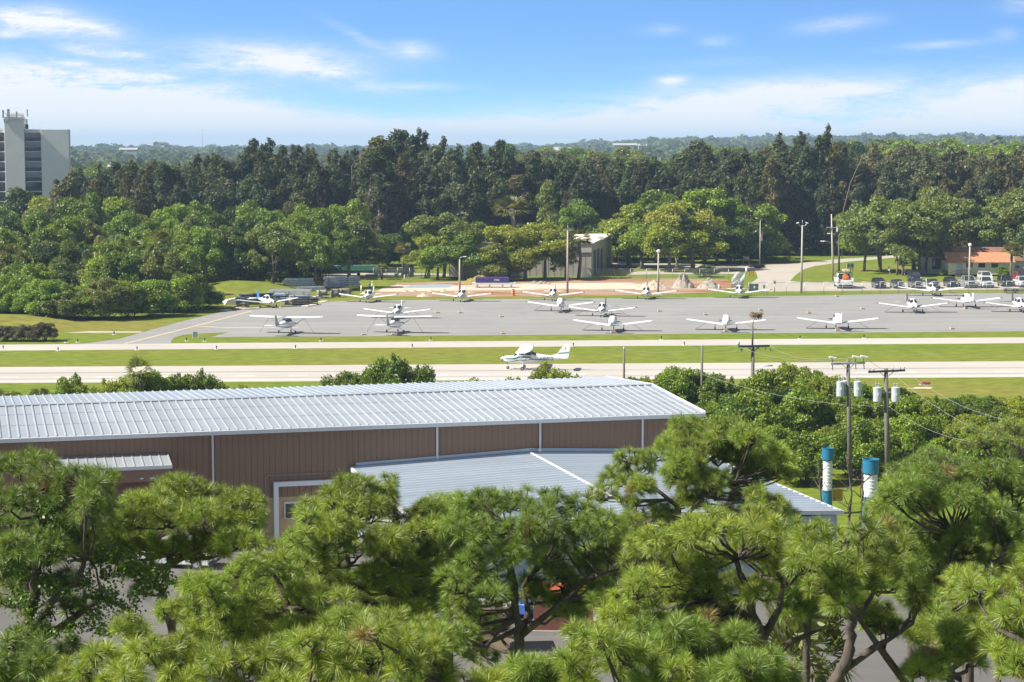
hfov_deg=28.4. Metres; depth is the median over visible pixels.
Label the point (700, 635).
pine tree
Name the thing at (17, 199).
grove tree
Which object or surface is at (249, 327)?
taxi side line
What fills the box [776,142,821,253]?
casuarina tree
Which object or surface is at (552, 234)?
oak tree
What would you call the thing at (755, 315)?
osprey nest
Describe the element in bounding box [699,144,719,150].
woodland tree
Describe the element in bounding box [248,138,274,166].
casuarina tree
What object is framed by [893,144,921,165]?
casuarina tree
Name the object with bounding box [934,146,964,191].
casuarina tree
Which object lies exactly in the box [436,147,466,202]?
casuarina tree
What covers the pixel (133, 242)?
sabal palm
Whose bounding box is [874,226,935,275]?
oak tree
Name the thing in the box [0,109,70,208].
tower block
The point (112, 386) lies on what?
bush
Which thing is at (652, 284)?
sand heap
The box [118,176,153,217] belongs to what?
grove tree
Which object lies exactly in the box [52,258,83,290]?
thicket shrub
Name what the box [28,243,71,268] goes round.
grove tree
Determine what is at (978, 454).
bush
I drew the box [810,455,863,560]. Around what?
bare sapling
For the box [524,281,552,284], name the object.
rubble ridge
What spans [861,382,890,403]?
bush
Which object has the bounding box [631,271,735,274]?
forecourt path
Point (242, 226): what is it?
grove tree
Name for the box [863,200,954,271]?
oak tree
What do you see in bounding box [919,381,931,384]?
runway marker
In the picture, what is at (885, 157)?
casuarina tree
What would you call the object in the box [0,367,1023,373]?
tyre mark
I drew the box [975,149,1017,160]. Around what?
woodland tree
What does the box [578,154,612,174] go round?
woodland tree
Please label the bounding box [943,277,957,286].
parked car
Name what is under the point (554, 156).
woodland tree
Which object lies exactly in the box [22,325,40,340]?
roadside shrub
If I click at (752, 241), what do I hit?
oak tree
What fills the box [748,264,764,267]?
car
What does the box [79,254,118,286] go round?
thicket shrub
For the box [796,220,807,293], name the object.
lamp post
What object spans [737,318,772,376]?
utility pole
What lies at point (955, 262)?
bungalow
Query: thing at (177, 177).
casuarina tree
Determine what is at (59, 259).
sabal palm
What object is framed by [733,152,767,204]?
casuarina tree
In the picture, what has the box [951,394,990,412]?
bush
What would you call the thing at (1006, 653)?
pine tree
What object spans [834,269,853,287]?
utility truck
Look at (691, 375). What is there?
bush
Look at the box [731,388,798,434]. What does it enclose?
bush
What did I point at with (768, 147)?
woodland tree
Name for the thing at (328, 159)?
casuarina tree
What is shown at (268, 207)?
casuarina tree
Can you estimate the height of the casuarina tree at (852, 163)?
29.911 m
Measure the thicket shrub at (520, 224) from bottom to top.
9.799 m
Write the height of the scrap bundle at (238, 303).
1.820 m
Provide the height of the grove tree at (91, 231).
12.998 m
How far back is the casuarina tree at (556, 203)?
505.17 m
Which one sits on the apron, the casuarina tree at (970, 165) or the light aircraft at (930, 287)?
the light aircraft at (930, 287)
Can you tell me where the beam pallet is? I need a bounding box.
[472,282,515,287]
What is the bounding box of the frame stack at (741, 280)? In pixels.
[731,272,744,287]
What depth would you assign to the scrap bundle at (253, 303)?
351.09 m
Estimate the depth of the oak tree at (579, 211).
477.42 m
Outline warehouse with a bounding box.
[0,376,705,544]
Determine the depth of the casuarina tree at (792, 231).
508.07 m
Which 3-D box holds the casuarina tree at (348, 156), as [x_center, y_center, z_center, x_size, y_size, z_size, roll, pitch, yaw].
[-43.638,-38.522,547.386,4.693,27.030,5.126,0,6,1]
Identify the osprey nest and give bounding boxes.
[749,310,763,320]
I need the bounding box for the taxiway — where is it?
[0,337,1023,350]
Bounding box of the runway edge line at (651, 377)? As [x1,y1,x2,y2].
[0,375,1023,381]
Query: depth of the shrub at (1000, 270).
424.08 m
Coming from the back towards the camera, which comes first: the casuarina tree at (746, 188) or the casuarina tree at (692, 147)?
the casuarina tree at (692, 147)
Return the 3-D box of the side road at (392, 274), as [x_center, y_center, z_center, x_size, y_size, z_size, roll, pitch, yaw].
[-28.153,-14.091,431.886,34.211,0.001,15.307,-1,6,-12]
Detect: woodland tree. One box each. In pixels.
[82,165,105,171]
[83,167,110,175]
[83,172,108,176]
[487,143,522,155]
[514,150,545,156]
[514,154,524,160]
[537,145,553,151]
[540,146,568,152]
[540,151,555,158]
[540,155,567,162]
[556,147,585,156]
[561,152,578,159]
[566,156,585,165]
[577,154,591,159]
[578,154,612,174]
[584,149,610,155]
[592,151,608,156]
[606,153,626,160]
[609,147,649,162]
[657,158,670,167]
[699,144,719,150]
[710,146,741,155]
[712,152,721,162]
[757,145,771,149]
[846,141,868,156]
[848,148,861,159]
[862,151,883,162]
[865,139,894,154]
[866,139,884,148]
[877,144,894,151]
[882,139,934,153]
[892,145,938,166]
[918,149,940,162]
[920,141,948,151]
[939,145,970,153]
[941,137,964,146]
[941,150,977,162]
[964,143,982,149]
[971,145,997,157]
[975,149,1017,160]
[985,148,1006,157]
[995,141,1021,149]
[1001,143,1015,150]
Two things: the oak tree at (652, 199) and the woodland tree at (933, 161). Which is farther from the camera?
the woodland tree at (933, 161)
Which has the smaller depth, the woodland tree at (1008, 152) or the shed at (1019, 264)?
the shed at (1019, 264)
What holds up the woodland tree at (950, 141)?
on the ground
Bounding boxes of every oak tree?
[331,215,377,263]
[354,243,389,264]
[400,211,484,276]
[401,233,452,278]
[415,244,450,279]
[441,233,483,279]
[469,221,493,241]
[476,242,513,276]
[477,224,542,279]
[499,234,548,279]
[513,221,575,278]
[534,179,562,232]
[550,237,579,279]
[557,222,588,231]
[558,198,603,233]
[590,224,609,233]
[596,219,638,262]
[597,203,648,265]
[618,223,667,268]
[635,189,678,262]
[640,219,689,271]
[643,200,725,269]
[675,216,729,270]
[680,187,734,262]
[694,225,745,264]
[722,197,762,262]
[728,220,766,262]
[729,246,751,263]
[751,203,790,261]
[833,195,914,272]
[837,228,871,270]
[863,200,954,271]
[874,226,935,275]
[911,223,953,273]
[915,186,953,246]
[930,194,1002,246]
[953,195,1022,246]
[978,187,1023,256]
[1010,230,1023,259]
[1017,212,1023,230]
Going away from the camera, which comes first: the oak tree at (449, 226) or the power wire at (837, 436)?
the power wire at (837, 436)
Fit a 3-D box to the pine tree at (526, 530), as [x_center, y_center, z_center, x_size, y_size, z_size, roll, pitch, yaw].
[0.606,13.199,50.795,5.402,19.611,5.401,0,6,0]
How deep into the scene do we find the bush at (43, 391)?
194.11 m
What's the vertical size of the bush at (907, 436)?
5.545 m
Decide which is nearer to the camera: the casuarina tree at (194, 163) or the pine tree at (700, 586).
the pine tree at (700, 586)
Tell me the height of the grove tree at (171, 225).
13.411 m
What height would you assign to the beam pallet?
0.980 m
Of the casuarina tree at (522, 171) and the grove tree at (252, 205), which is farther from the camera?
the casuarina tree at (522, 171)
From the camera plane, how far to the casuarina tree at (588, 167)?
530.05 m
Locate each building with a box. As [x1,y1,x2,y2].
[119,148,138,155]
[613,143,636,148]
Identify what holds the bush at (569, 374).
on the ground
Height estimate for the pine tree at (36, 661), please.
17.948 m
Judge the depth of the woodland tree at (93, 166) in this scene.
741.59 m
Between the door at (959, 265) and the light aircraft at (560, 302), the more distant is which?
the door at (959, 265)
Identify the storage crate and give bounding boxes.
[365,274,377,279]
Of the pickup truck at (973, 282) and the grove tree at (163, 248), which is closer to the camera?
the grove tree at (163, 248)
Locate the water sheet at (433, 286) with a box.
[405,284,453,287]
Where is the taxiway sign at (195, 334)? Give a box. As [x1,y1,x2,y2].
[192,332,198,338]
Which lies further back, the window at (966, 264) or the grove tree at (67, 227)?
the window at (966, 264)
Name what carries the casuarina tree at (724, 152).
on the ground
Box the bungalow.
[917,247,1015,276]
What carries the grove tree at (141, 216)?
on the ground
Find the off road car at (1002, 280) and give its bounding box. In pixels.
[997,275,1012,286]
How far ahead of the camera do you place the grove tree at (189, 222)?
421.36 m
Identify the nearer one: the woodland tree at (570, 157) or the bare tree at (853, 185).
the bare tree at (853, 185)
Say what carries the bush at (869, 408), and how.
on the ground
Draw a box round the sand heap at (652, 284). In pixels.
[634,280,670,289]
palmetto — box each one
[763,598,834,681]
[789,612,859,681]
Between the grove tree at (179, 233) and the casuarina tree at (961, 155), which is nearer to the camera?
the grove tree at (179, 233)
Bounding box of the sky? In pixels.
[0,0,1023,146]
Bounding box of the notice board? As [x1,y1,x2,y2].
[847,263,853,270]
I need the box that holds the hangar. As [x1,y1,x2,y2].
[449,233,611,275]
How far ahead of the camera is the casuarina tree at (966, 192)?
505.28 m
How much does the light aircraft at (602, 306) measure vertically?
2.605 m
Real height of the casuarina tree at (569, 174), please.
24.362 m
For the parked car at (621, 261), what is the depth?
463.42 m
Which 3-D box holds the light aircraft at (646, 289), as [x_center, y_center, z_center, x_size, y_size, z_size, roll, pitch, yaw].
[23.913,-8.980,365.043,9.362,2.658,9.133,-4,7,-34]
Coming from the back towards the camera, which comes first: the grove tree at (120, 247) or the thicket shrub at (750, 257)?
the thicket shrub at (750, 257)
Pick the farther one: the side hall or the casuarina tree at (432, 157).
the casuarina tree at (432, 157)
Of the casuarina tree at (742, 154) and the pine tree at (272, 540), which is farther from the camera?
the casuarina tree at (742, 154)
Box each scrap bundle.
[234,296,248,306]
[237,293,252,296]
[246,297,259,304]
[250,293,274,297]
[267,292,288,299]
[280,297,291,304]
[289,294,313,305]
[309,295,320,301]
[316,290,329,297]
[329,288,341,296]
[339,288,351,293]
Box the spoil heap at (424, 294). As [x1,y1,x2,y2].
[416,292,431,296]
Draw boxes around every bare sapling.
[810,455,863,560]
[811,459,829,501]
[850,469,877,543]
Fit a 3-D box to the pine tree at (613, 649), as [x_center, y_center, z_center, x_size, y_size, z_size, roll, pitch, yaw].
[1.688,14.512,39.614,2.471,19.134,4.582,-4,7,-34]
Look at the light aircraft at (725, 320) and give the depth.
302.35 m
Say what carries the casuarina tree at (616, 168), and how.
on the ground
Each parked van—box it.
[140,536,220,569]
[907,270,921,280]
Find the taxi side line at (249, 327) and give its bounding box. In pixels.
[202,326,298,327]
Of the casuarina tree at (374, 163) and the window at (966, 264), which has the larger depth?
the casuarina tree at (374, 163)
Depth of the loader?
425.28 m
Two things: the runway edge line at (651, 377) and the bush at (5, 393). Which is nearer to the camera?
the bush at (5, 393)
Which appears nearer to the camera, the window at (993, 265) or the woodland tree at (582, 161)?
the window at (993, 265)
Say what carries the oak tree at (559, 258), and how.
on the ground
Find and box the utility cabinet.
[748,284,758,291]
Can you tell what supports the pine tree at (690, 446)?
on the ground
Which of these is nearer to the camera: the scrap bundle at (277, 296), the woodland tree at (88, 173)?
the scrap bundle at (277, 296)
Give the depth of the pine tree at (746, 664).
39.63 m
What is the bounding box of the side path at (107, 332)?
[68,331,141,332]
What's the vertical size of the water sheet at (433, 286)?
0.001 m
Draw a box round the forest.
[70,131,1023,193]
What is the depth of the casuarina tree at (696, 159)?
532.13 m
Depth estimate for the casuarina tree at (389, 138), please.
541.91 m
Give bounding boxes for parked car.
[499,588,532,614]
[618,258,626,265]
[871,277,885,287]
[890,279,904,287]
[907,277,922,287]
[925,279,939,287]
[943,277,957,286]
[977,271,992,279]
[1013,271,1023,278]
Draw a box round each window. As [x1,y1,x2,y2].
[284,501,308,518]
[932,258,940,268]
[965,263,973,267]
[977,263,985,267]
[991,263,998,267]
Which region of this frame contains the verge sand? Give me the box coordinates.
[913,387,932,388]
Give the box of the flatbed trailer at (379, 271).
[372,265,414,275]
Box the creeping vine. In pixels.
[1,495,178,655]
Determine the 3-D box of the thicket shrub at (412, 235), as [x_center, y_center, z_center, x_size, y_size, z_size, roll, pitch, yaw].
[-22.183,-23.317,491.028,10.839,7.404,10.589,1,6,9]
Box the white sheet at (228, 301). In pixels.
[223,298,234,304]
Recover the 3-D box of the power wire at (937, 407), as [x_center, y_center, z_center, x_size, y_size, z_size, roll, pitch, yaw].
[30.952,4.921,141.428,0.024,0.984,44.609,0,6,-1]
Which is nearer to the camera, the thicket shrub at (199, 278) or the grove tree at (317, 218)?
the thicket shrub at (199, 278)
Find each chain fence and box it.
[598,269,728,278]
[749,281,1006,293]
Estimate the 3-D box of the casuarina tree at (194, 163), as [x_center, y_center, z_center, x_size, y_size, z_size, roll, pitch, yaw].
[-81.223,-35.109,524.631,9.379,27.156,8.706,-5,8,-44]
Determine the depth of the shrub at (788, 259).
474.13 m
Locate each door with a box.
[65,481,164,544]
[566,614,583,629]
[594,250,595,274]
[597,248,598,272]
[600,248,602,270]
[957,263,961,273]
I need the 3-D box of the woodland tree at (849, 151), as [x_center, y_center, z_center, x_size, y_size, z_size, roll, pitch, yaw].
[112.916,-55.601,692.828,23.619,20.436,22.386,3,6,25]
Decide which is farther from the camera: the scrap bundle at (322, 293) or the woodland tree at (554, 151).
the woodland tree at (554, 151)
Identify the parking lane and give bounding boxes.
[747,281,1023,291]
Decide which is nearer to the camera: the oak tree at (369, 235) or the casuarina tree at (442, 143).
the oak tree at (369, 235)
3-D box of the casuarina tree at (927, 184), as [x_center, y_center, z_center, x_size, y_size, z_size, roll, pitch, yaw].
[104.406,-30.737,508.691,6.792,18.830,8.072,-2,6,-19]
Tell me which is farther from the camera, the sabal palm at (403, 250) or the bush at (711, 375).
the sabal palm at (403, 250)
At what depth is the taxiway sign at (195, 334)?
289.51 m
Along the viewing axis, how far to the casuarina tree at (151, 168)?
548.92 m
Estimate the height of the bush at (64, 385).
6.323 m
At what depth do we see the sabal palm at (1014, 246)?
403.77 m
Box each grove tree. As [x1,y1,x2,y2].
[0,186,35,218]
[0,206,26,229]
[0,209,7,217]
[0,215,30,239]
[0,227,27,248]
[0,237,29,270]
[14,231,31,248]
[19,241,42,256]
[21,195,51,221]
[21,205,45,245]
[22,209,57,245]
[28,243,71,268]
[37,240,58,248]
[43,170,84,215]
[43,215,84,246]
[45,196,64,235]
[55,191,105,230]
[58,243,96,268]
[76,218,108,246]
[80,179,104,208]
[88,235,110,248]
[92,244,100,252]
[98,241,135,257]
[100,196,131,236]
[101,210,139,240]
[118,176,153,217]
[118,227,157,251]
[135,213,154,231]
[135,218,154,232]
[145,217,186,249]
[146,238,177,252]
[150,204,199,230]
[154,240,182,256]
[165,228,209,266]
[166,200,212,225]
[174,244,198,268]
[180,214,203,230]
[180,225,231,282]
[197,262,239,282]
[202,212,231,279]
[207,225,239,281]
[217,216,266,280]
[218,206,236,228]
[233,204,254,224]
[243,199,259,218]
[244,222,303,283]
[253,207,288,228]
[269,210,322,237]
[286,230,309,273]
[293,203,314,226]
[295,231,341,285]
[307,207,335,276]
[313,204,350,234]
[332,230,363,282]
[333,219,368,275]
[337,198,370,227]
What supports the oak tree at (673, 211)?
on the ground
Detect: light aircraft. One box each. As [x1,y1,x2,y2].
[239,291,297,307]
[250,315,323,332]
[338,286,397,301]
[357,314,431,332]
[363,299,430,317]
[431,285,492,301]
[501,344,570,369]
[521,283,583,300]
[526,298,593,310]
[567,298,636,316]
[573,315,652,330]
[615,282,677,299]
[687,314,765,329]
[707,281,771,298]
[797,313,878,327]
[876,293,948,312]
[900,279,963,295]
[931,293,1001,306]
[984,293,1023,312]
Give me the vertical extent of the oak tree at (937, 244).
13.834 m
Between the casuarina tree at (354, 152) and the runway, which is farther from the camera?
the casuarina tree at (354, 152)
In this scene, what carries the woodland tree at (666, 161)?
on the ground
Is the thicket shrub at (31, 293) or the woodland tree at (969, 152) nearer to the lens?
the thicket shrub at (31, 293)
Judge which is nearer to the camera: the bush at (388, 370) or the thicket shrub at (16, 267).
the bush at (388, 370)
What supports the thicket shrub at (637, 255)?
on the ground
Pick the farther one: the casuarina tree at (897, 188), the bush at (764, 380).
the casuarina tree at (897, 188)
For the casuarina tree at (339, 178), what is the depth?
515.25 m
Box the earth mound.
[461,275,484,284]
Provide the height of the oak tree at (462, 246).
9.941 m
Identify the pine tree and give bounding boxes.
[0,443,133,678]
[0,508,81,592]
[0,624,59,681]
[33,622,307,681]
[87,469,273,674]
[105,541,362,663]
[154,558,291,638]
[260,520,340,668]
[272,598,459,681]
[275,468,474,669]
[283,610,515,681]
[355,540,483,672]
[409,487,501,666]
[426,481,637,670]
[485,647,578,681]
[541,612,711,681]
[571,506,674,681]
[583,410,805,609]
[589,499,821,681]
[622,604,765,681]
[698,639,805,681]
[750,529,860,681]
[775,510,936,681]
[853,470,946,681]
[871,453,1023,681]
[880,441,974,681]
[892,608,994,681]
[914,560,1021,681]
[956,414,1023,681]
[956,542,1023,681]
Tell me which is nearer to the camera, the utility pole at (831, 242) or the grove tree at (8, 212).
the utility pole at (831, 242)
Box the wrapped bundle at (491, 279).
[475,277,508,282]
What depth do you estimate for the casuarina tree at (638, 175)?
528.09 m
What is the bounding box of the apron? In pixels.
[80,293,1023,343]
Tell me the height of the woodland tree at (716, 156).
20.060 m
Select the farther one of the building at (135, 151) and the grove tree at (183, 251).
the building at (135, 151)
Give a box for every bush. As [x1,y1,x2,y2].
[0,389,21,395]
[26,387,51,394]
[46,371,93,394]
[87,375,131,392]
[127,369,173,391]
[167,371,201,390]
[186,368,227,389]
[226,383,247,388]
[319,370,366,385]
[358,352,413,384]
[403,364,435,383]
[463,377,480,381]
[527,360,569,379]
[559,369,581,377]
[624,376,639,380]
[637,372,696,404]
[662,365,704,405]
[692,370,725,396]
[694,398,720,421]
[695,376,746,407]
[703,397,760,424]
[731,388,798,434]
[733,379,746,387]
[742,368,806,396]
[753,422,791,472]
[763,387,808,433]
[772,361,811,390]
[774,429,835,484]
[780,384,831,439]
[794,370,827,390]
[806,397,838,433]
[808,375,853,399]
[815,424,845,466]
[818,391,863,427]
[824,415,902,477]
[828,381,874,406]
[839,397,897,432]
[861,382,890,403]
[872,394,946,429]
[879,422,901,470]
[881,412,947,465]
[888,387,920,398]
[908,395,955,426]
[923,423,962,469]
[935,399,966,423]
[940,397,968,412]
[945,432,973,468]
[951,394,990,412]
[951,413,987,433]
[958,424,1023,476]
[963,395,1013,422]
[983,411,1014,423]
[991,395,1023,419]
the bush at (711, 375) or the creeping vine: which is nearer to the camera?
the creeping vine
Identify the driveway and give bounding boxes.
[613,263,754,270]
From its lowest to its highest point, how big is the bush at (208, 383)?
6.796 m
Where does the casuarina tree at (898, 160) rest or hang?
on the ground
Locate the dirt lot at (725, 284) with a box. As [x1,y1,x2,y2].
[373,279,731,296]
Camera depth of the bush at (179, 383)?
190.70 m
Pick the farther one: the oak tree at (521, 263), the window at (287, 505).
the oak tree at (521, 263)
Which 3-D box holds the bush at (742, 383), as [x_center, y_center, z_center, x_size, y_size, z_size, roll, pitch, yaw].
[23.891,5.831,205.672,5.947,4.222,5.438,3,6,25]
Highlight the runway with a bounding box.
[0,361,1023,382]
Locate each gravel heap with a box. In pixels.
[671,273,694,287]
[697,277,721,288]
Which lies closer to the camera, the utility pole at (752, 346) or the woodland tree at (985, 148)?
the utility pole at (752, 346)
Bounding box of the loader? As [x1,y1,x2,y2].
[394,266,413,276]
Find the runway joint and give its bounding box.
[105,373,1022,378]
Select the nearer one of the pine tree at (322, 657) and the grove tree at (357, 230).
the pine tree at (322, 657)
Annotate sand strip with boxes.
[374,283,641,291]
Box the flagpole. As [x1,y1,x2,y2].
[759,220,762,263]
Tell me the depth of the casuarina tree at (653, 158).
555.41 m
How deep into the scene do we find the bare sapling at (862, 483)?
129.53 m
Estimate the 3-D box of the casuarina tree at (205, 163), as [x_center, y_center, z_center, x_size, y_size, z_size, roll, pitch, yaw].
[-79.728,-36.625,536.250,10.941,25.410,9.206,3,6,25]
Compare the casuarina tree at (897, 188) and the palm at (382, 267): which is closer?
the palm at (382, 267)
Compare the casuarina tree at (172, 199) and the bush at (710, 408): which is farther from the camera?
the casuarina tree at (172, 199)
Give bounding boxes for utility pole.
[617,347,624,378]
[696,344,702,385]
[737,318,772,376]
[821,214,836,280]
[827,219,839,270]
[829,355,867,485]
[868,367,904,471]
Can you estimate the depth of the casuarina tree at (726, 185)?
510.75 m
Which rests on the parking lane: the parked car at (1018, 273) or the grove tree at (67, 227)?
the parked car at (1018, 273)
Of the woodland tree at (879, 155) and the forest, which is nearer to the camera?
the woodland tree at (879, 155)
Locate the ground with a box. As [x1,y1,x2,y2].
[0,145,1023,614]
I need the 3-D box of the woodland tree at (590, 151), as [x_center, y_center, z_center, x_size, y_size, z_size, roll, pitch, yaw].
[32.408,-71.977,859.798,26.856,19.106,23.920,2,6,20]
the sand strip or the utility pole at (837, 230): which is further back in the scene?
the utility pole at (837, 230)
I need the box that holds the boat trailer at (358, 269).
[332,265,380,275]
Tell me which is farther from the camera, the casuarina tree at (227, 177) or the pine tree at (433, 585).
the casuarina tree at (227, 177)
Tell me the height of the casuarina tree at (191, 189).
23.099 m
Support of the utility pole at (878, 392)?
on the ground
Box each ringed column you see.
[822,447,842,505]
[862,458,879,530]
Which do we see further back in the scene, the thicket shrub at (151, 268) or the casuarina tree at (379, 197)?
the casuarina tree at (379, 197)
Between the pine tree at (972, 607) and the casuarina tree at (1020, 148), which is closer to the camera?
the pine tree at (972, 607)
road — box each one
[303,273,448,277]
[751,255,898,283]
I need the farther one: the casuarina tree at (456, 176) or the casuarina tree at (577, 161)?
the casuarina tree at (577, 161)
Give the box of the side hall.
[350,448,843,614]
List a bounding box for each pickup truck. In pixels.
[958,275,977,287]
[976,276,993,287]
[1013,276,1023,286]
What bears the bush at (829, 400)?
on the ground
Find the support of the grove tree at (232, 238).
on the ground
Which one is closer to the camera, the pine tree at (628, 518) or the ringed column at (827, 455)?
the pine tree at (628, 518)
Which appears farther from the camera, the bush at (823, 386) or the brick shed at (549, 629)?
the bush at (823, 386)
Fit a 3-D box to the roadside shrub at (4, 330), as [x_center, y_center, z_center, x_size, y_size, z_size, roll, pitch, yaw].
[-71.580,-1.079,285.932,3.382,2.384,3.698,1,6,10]
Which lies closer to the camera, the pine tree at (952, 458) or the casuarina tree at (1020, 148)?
the pine tree at (952, 458)
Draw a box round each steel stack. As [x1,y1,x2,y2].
[269,289,311,295]
[282,278,315,286]
[297,286,325,290]
[323,276,360,287]
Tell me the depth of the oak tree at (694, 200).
470.95 m
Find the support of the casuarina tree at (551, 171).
on the ground
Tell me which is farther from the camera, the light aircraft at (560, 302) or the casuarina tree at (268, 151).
the casuarina tree at (268, 151)
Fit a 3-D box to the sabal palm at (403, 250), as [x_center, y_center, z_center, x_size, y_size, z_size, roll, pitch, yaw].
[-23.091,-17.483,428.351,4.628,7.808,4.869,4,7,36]
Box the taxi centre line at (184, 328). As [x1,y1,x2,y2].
[123,311,249,343]
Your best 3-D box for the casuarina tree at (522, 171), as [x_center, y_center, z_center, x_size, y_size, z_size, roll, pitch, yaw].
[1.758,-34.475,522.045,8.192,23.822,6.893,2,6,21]
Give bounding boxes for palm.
[47,255,68,273]
[60,237,85,257]
[81,251,100,265]
[101,233,127,245]
[124,353,155,391]
[125,238,145,250]
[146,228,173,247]
[374,264,390,279]
[394,240,412,269]
[493,194,532,227]
[566,228,592,278]
[1001,242,1023,280]
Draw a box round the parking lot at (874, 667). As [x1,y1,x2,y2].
[0,543,1022,681]
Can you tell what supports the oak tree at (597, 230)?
on the ground
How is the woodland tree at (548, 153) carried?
on the ground
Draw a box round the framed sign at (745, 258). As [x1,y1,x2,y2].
[743,256,748,265]
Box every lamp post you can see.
[459,256,465,289]
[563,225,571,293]
[657,249,659,291]
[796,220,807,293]
[968,243,971,287]
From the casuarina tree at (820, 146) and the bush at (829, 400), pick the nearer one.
the bush at (829, 400)
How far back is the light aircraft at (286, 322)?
296.93 m
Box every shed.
[531,583,596,635]
[1015,257,1023,270]
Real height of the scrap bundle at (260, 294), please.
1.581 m
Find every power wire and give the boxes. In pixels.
[705,375,883,406]
[738,346,852,360]
[790,408,884,443]
[790,410,884,449]
[895,375,1006,441]
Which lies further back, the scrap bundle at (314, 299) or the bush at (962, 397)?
the scrap bundle at (314, 299)
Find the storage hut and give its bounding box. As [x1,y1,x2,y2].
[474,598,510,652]
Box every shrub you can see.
[0,258,24,310]
[0,274,37,313]
[0,282,24,313]
[0,325,9,340]
[3,326,22,340]
[10,261,58,310]
[10,325,30,340]
[11,278,72,315]
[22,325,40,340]
[29,322,58,340]
[33,288,86,317]
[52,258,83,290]
[59,284,112,318]
[68,268,85,289]
[77,273,133,318]
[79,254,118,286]
[96,250,145,282]
[107,280,154,317]
[128,245,147,266]
[133,279,181,316]
[139,248,187,310]
[159,257,208,310]
[165,274,205,311]
[179,284,225,308]
[206,260,258,280]
[207,244,281,280]
[241,247,306,282]
[241,255,281,280]
[271,265,308,282]
[299,258,334,278]
[307,267,334,276]
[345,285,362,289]
[358,234,389,264]
[368,238,394,264]
[380,233,409,264]
[398,232,419,252]
[402,231,429,258]
[499,219,531,228]
[625,253,668,259]
[631,252,649,259]
[690,264,719,276]
[747,223,777,258]
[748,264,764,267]
[751,231,792,258]
[780,256,795,262]
[894,258,909,264]
[902,256,917,265]
[939,269,947,275]
[995,265,1009,274]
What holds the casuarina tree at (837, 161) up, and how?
on the ground
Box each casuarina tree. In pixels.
[47,179,59,202]
[68,171,90,197]
[87,170,116,201]
[95,163,101,178]
[107,161,133,188]
[107,170,125,199]
[122,158,157,190]
[133,174,155,195]
[139,174,163,216]
[144,159,159,193]
[152,161,185,211]
[154,166,185,209]
[165,182,191,210]
[168,160,181,187]
[179,161,202,181]
[181,162,220,205]
[184,169,204,206]
[190,153,202,173]
[200,155,211,175]
[200,155,239,201]
[202,183,237,214]
[218,190,239,226]
[220,152,255,198]
[230,145,254,164]
[235,151,288,202]
[235,173,273,207]
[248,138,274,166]
[255,186,273,210]
[257,145,312,194]
[260,137,275,165]
[270,178,292,215]
[274,145,313,194]
[281,178,316,217]
[289,144,307,160]
[303,157,335,207]
[305,144,320,169]
[306,148,322,180]
[325,149,336,164]
[326,148,358,198]
[334,190,349,214]
[337,148,367,201]
[345,148,352,173]
[348,149,401,229]
[351,135,394,200]
[364,175,400,235]
[384,147,407,175]
[387,134,400,162]
[387,153,422,233]
[389,128,423,161]
[393,146,427,189]
[399,163,440,233]
[416,127,429,148]
[418,144,444,169]
[418,165,461,234]
[422,130,429,151]
[433,160,471,223]
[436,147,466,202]
[439,136,454,155]
[454,143,465,171]
[456,165,489,223]
[459,147,485,201]
[468,142,521,225]
[482,170,519,226]
[489,139,517,171]
[493,147,517,176]
[507,174,535,227]
[515,150,547,189]
[516,161,534,219]
[519,197,537,224]
[523,150,547,205]
[535,198,559,223]
[536,158,564,210]
[546,152,564,177]
[554,160,601,215]
[560,183,582,208]
[561,158,603,217]
[574,158,579,167]
[594,155,605,217]
[595,169,623,219]
[601,156,625,190]
[615,159,640,217]
[627,158,656,209]
[642,158,681,197]
[648,156,662,165]
[658,185,680,200]
[667,153,689,187]
[672,164,718,218]
[681,139,705,164]
[689,147,717,183]
[690,151,716,181]
[703,150,743,202]
[717,173,734,216]
[719,148,730,172]
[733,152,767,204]
[733,164,766,220]
[739,149,747,203]
[741,145,757,164]
[752,156,793,255]
[760,145,768,157]
[764,137,812,251]
[765,131,786,158]
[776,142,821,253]
[779,178,809,254]
[789,131,809,154]
[805,135,838,251]
[811,177,834,254]
[815,173,846,254]
[821,123,832,160]
[823,141,859,251]
[830,140,867,168]
[834,142,850,249]
[841,181,870,254]
[846,158,873,198]
[864,143,882,170]
[866,158,894,197]
[868,178,890,254]
[876,160,911,254]
[882,150,895,167]
[889,149,919,190]
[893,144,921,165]
[899,154,949,198]
[907,146,934,194]
[909,180,919,201]
[921,181,930,197]
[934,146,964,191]
[936,174,958,246]
[945,179,984,246]
[953,147,988,166]
[956,154,978,194]
[963,155,990,201]
[972,168,1009,249]
[977,149,989,245]
[984,148,1020,177]
[986,151,1009,243]
[989,162,1021,246]
[1008,149,1023,250]
[1011,172,1023,252]
[1012,148,1017,158]
[1016,143,1023,162]
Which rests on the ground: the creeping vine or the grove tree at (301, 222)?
the grove tree at (301, 222)
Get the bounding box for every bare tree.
[351,158,360,198]
[841,155,864,258]
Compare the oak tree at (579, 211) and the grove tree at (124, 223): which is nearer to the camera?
the grove tree at (124, 223)
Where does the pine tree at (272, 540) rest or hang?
on the ground
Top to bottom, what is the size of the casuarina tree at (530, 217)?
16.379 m

